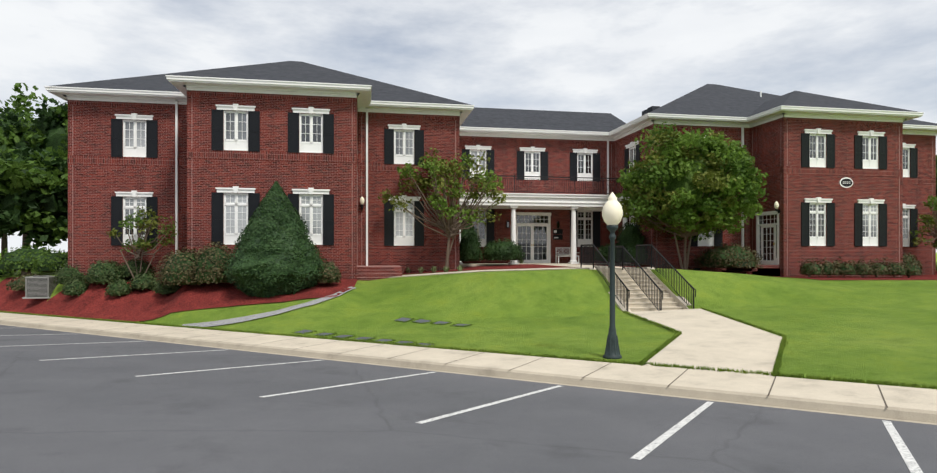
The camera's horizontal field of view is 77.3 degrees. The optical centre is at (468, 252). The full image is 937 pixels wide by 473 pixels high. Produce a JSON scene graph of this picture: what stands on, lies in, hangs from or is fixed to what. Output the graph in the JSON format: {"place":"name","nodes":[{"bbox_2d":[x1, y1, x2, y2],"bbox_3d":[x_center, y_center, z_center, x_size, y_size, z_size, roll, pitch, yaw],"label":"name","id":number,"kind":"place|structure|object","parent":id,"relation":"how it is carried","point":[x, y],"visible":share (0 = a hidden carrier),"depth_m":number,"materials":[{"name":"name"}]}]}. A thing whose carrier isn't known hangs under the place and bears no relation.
{"place":"outdoors","nodes":[
{"label":"outdoors","id":0,"kind":"place"},
{"bbox_2d":[0,253,936,388],"bbox_3d":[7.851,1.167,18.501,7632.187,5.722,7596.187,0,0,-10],"label":"ground","id":1,"kind":"structure","parent":0,"point":[881,330],"depth_m":19.63,"materials":[{"name":"green plant"}]},
{"bbox_2d":[106,206,179,278],"bbox_3d":[-14.192,-0.337,25.596,2.693,3.480,2.105,0,0,-39],"label":"tree","id":2,"kind":"object","parent":1,"relation":"on","point":[139,245],"visible":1,"depth_m":25.58,"materials":[{"name":"green plant"}]},
{"bbox_2d":[220,181,326,297],"bbox_3d":[-7.524,-0.519,23.097,4.196,4.618,4.127,0,0,-10],"label":"conifer","id":3,"kind":"object","parent":1,"relation":"on","point":[275,253],"visible":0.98,"depth_m":22.00,"materials":[{"name":"green plant"}]},
{"bbox_2d":[6,221,923,295],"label":"shrubs","id":4,"kind":"object","parent":1,"relation":"on","point":[180,268],"visible":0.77,"depth_m":27.42,"materials":[{"name":"green plant"}]},
{"bbox_2d":[0,264,936,472],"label":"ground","id":5,"kind":"structure","parent":1,"relation":"on","point":[85,396],"depth_m":8.04,"materials":[{"name":"grey asphalt"}]},
{"bbox_2d":[22,275,57,298],"bbox_3d":[-19.460,1.564,26.761,1.100,1.004,1.100,0,0,-10],"label":"ac unit","id":6,"kind":"object","parent":5,"relation":"on","point":[38,287],"visible":0.83,"depth_m":26.32,"materials":[{"name":"metal"}]},
{"bbox_2d":[377,148,507,268],"bbox_3d":[-1.284,-2.079,27.852,6.039,5.977,4.634,0,0,-10],"label":"tree","id":7,"kind":"object","parent":5,"relation":"on","point":[451,225],"visible":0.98,"depth_m":27.77,"materials":[{"name":"green plant"}]},
{"bbox_2d":[615,121,768,269],"bbox_3d":[10.866,-2.700,28.775,7.332,7.187,6.959,0,0,-10],"label":"tree","id":8,"kind":"object","parent":5,"relation":"on","point":[681,186],"visible":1,"depth_m":27.06,"materials":[{"name":"green plant"}]},
{"bbox_2d":[910,195,936,248],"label":"young trees","id":9,"kind":"object","parent":5,"relation":"on","point":[929,219],"visible":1,"depth_m":32.39,"materials":[{"name":"green plant"}]},
{"bbox_2d":[0,83,936,275],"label":"trees","id":10,"kind":"object","parent":1,"relation":"on","point":[34,179],"visible":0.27,"depth_m":33.51,"materials":[{"name":"green plant"}]},
{"bbox_2d":[44,61,936,280],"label":"building","id":11,"kind":"structure","parent":1,"relation":"on","point":[202,158],"depth_m":28.95,"materials":[{"name":"brick"}]},
{"bbox_2d":[556,247,578,262],"bbox_3d":[5.874,0.175,34.806,1.312,0.940,0.500,0,0,-10],"label":"bench","id":12,"kind":"object","parent":11,"relation":"on","point":[569,250],"visible":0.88,"depth_m":34.96,"materials":[{"name":"grey metal"}]},
{"bbox_2d":[360,197,779,227],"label":"wall lanterns","id":13,"kind":"object","parent":11,"relation":"attached to","point":[776,204],"depth_m":29.68,"materials":[{"name":"black"}]},
{"bbox_2d":[389,264,782,375],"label":"walks","id":14,"kind":"structure","parent":1,"relation":"on","point":[708,339],"depth_m":13.97,"materials":[{"name":"concrete"}]},
{"bbox_2d":[602,192,622,358],"bbox_3d":[3.090,0.489,12.575,0.440,3.580,0.440,0,0,-10],"label":"lamp post","id":15,"kind":"object","parent":1,"relation":"on","point":[612,212],"visible":0.98,"depth_m":12.50,"materials":[{"name":"metal"}]},
{"bbox_2d":[580,244,695,311],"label":"stairs","id":16,"kind":"structure","parent":1,"relation":"on","point":[640,289],"depth_m":22.23,"materials":[{"name":"concrete"}]},
{"bbox_2d":[0,0,936,252],"label":"sky","id":17,"kind":"structure","parent":0,"point":[622,59],"materials":[{"name":"grey"}]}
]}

